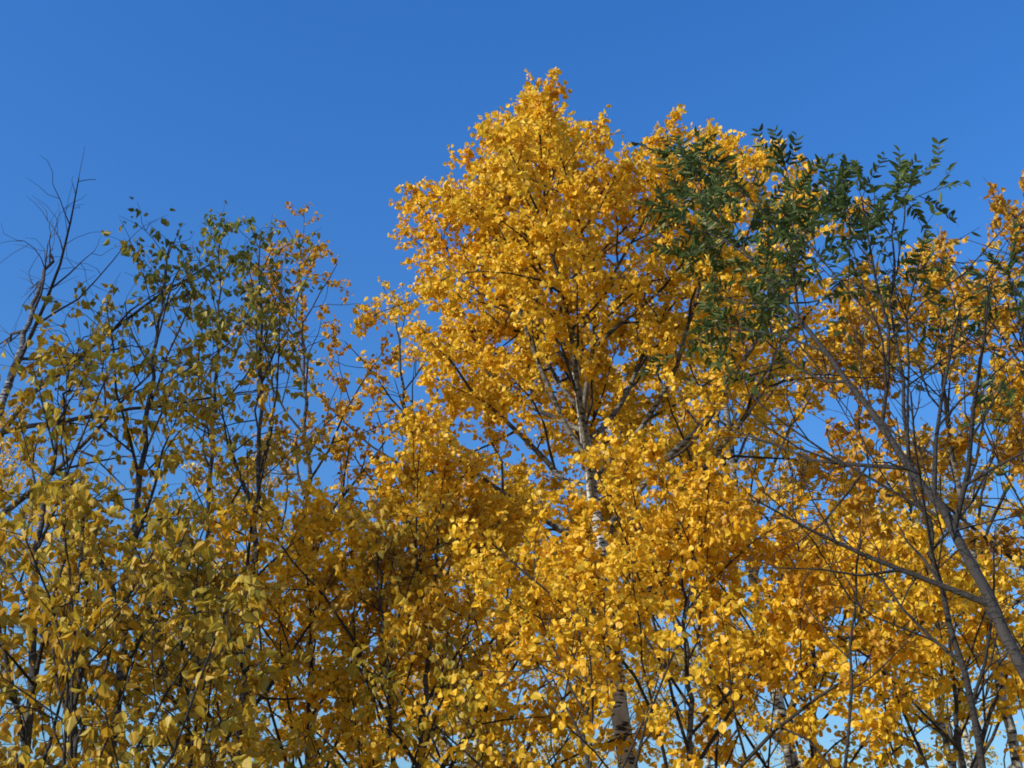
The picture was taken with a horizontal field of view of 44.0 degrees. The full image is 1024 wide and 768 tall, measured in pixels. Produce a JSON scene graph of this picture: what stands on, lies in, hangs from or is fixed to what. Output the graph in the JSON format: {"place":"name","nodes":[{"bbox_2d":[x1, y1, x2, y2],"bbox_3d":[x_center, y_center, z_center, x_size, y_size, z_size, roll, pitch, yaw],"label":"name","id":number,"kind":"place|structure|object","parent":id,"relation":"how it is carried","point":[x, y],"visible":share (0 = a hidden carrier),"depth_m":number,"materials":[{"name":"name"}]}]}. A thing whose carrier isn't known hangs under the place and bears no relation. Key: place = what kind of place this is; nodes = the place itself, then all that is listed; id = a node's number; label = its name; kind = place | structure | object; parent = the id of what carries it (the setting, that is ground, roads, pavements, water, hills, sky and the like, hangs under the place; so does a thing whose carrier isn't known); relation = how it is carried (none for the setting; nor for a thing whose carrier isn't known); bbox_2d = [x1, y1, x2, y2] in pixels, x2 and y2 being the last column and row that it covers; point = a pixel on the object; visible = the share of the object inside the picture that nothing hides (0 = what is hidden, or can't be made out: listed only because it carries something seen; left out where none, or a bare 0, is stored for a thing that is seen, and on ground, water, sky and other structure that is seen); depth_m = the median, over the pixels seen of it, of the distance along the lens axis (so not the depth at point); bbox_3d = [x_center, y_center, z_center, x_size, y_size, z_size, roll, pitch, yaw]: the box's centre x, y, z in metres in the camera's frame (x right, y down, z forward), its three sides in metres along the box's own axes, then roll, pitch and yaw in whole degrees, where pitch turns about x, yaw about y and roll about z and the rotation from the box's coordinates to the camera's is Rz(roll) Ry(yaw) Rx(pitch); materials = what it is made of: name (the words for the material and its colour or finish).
{"place":"outdoors","nodes":[
{"label":"outdoors","id":0,"kind":"place"},
{"bbox_2d":[0,0,1023,767],"label":"sky","id":1,"kind":"structure","parent":0,"point":[189,107],"materials":[{"name":"blue"}]},
{"label":"ground","id":2,"kind":"structure","parent":0,"visible":0},
{"bbox_2d":[0,407,81,728],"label":"aspen tree","id":3,"kind":"object","parent":2,"relation":"on","point":[24,552],"visible":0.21,"depth_m":17.96,"materials":[{"name":"yellow plant"}]},
{"bbox_2d":[0,294,191,767],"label":"poplar tree","id":4,"kind":"object","parent":2,"relation":"on","point":[27,729],"visible":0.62,"depth_m":7.61,"materials":[{"name":"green plant"}]},
{"bbox_2d":[0,197,266,767],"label":"poplar tree","id":5,"kind":"object","parent":2,"relation":"on","point":[139,471],"visible":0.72,"depth_m":8.46,"materials":[{"name":"green plant"}]},
{"bbox_2d":[0,454,278,767],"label":"poplar tree","id":6,"kind":"object","parent":2,"relation":"on","point":[75,645],"visible":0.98,"depth_m":6.17,"materials":[{"name":"yellow plant"}]},
{"bbox_2d":[0,146,301,659],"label":"bare birch tree","id":7,"kind":"object","parent":2,"relation":"on","point":[19,354],"visible":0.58,"depth_m":9.66,"materials":[{"name":"brown plant"}]},
{"bbox_2d":[2,488,329,767],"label":"poplar tree","id":8,"kind":"object","parent":2,"relation":"on","point":[258,680],"visible":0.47,"depth_m":7.38,"materials":[{"name":"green plant"}]},
{"bbox_2d":[58,200,318,760],"bbox_3d":[-2.473,2.031,9.521,1.866,8.544,1.804,-21,-34,35],"label":"poplar tree","id":9,"kind":"object","parent":2,"relation":"on","point":[203,337],"visible":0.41,"depth_m":10.49,"materials":[{"name":"green plant"}]},
{"bbox_2d":[163,433,341,767],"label":"aspen tree","id":10,"kind":"object","parent":2,"relation":"on","point":[262,526],"visible":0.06,"depth_m":19.98,"materials":[{"name":"yellow plant"}]},
{"bbox_2d":[140,214,366,767],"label":"poplar tree","id":11,"kind":"object","parent":2,"relation":"on","point":[257,356],"visible":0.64,"depth_m":9.48,"materials":[{"name":"green plant"}]},
{"bbox_2d":[174,201,426,765],"bbox_3d":[-1.737,2.084,10.501,2.472,9.343,2.287,-22,-34,36],"label":"aspen tree","id":12,"kind":"object","parent":2,"relation":"on","point":[343,407],"visible":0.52,"depth_m":11.59,"materials":[{"name":"green plant"}]},
{"bbox_2d":[132,474,475,767],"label":"aspen tree","id":13,"kind":"object","parent":2,"relation":"on","point":[320,535],"visible":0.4,"depth_m":8.89,"materials":[{"name":"yellow plant"}]},
{"bbox_2d":[292,491,543,767],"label":"tree","id":14,"kind":"object","parent":2,"relation":"on","point":[372,533],"visible":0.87,"depth_m":8.09,"materials":[{"name":"yellow plant"}]},
{"bbox_2d":[284,277,552,767],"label":"aspen tree","id":15,"kind":"object","parent":2,"relation":"on","point":[370,389],"visible":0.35,"depth_m":12.74,"materials":[{"name":"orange plant"}]},
{"bbox_2d":[222,399,673,767],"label":"aspen tree","id":16,"kind":"object","parent":2,"relation":"on","point":[430,489],"visible":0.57,"depth_m":8.57,"materials":[{"name":"yellow plant"}]},
{"bbox_2d":[359,472,560,767],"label":"aspen tree","id":17,"kind":"object","parent":2,"relation":"on","point":[439,743],"visible":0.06,"depth_m":17.78,"materials":[{"name":"yellow plant"}]},
{"bbox_2d":[319,464,684,767],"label":"aspen tree","id":18,"kind":"object","parent":2,"relation":"on","point":[671,668],"visible":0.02,"depth_m":11.89,"materials":[{"name":"yellow plant"}]},
{"bbox_2d":[400,564,730,767],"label":"aspen tree","id":19,"kind":"object","parent":2,"relation":"on","point":[592,625],"visible":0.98,"depth_m":6.78,"materials":[{"name":"yellow plant"}]},
{"bbox_2d":[510,559,681,767],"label":"aspen tree","id":20,"kind":"object","parent":2,"relation":"on","point":[604,755],"visible":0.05,"depth_m":24.68,"materials":[{"name":"yellow plant"}]},
{"bbox_2d":[350,67,896,767],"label":"aspen tree","id":21,"kind":"object","parent":2,"relation":"on","point":[504,253],"visible":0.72,"depth_m":10.54,"materials":[{"name":"yellow plant"}]},
{"bbox_2d":[617,437,808,767],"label":"aspen tree","id":22,"kind":"object","parent":2,"relation":"on","point":[707,760],"visible":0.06,"depth_m":19.79,"materials":[{"name":"yellow plant"}]},
{"bbox_2d":[443,430,997,767],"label":"aspen tree","id":23,"kind":"object","parent":2,"relation":"on","point":[680,553],"visible":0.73,"depth_m":7.78,"materials":[{"name":"yellow plant"}]},
{"bbox_2d":[586,227,905,767],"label":"aspen tree","id":24,"kind":"object","parent":2,"relation":"on","point":[689,416],"visible":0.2,"depth_m":14.04,"materials":[{"name":"yellow plant"}]},
{"bbox_2d":[622,482,996,767],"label":"aspen tree","id":25,"kind":"object","parent":2,"relation":"on","point":[826,659],"visible":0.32,"depth_m":8.45,"materials":[{"name":"yellow plant"}]},
{"bbox_2d":[631,123,1023,683],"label":"green tree","id":26,"kind":"object","parent":2,"relation":"on","point":[690,163],"visible":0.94,"depth_m":7.27,"materials":[{"name":"green plant"}]},
{"bbox_2d":[703,297,962,767],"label":"tree","id":27,"kind":"object","parent":2,"relation":"on","point":[811,610],"visible":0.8,"depth_m":7.17,"materials":[{"name":"yellow plant"}]},
{"bbox_2d":[725,137,1023,767],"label":"green tree","id":28,"kind":"object","parent":2,"relation":"on","point":[919,503],"visible":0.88,"depth_m":6.52,"materials":[{"name":"green plant"}]},
{"bbox_2d":[733,507,1023,767],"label":"aspen tree","id":29,"kind":"object","parent":2,"relation":"on","point":[977,633],"visible":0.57,"depth_m":7.65,"materials":[{"name":"yellow plant"}]},
{"bbox_2d":[784,235,1023,767],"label":"aspen tree","id":30,"kind":"object","parent":2,"relation":"on","point":[918,356],"visible":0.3,"depth_m":10.15,"materials":[{"name":"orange plant"}]},
{"bbox_2d":[796,459,1023,767],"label":"birch tree","id":31,"kind":"object","parent":2,"relation":"on","point":[953,764],"visible":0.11,"depth_m":11.55,"materials":[{"name":"yellow plant"}]},
{"bbox_2d":[850,425,1023,767],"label":"aspen tree","id":32,"kind":"object","parent":2,"relation":"on","point":[966,737],"visible":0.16,"depth_m":18.73,"materials":[{"name":"yellow plant"}]},
{"bbox_2d":[862,169,1023,641],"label":"aspen tree","id":33,"kind":"object","parent":2,"relation":"on","point":[1002,207],"visible":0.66,"depth_m":8.60,"materials":[{"name":"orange plant"}]},
{"bbox_2d":[920,231,1023,675],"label":"green tree","id":34,"kind":"object","parent":2,"relation":"on","point":[983,399],"visible":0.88,"depth_m":6.58,"materials":[{"name":"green plant"}]},
{"bbox_2d":[1007,554,1023,603],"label":"aspen tree","id":35,"kind":"object","parent":2,"relation":"on","point":[1016,570],"visible":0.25,"depth_m":17.12,"materials":[{"name":"yellow plant"}]}
]}

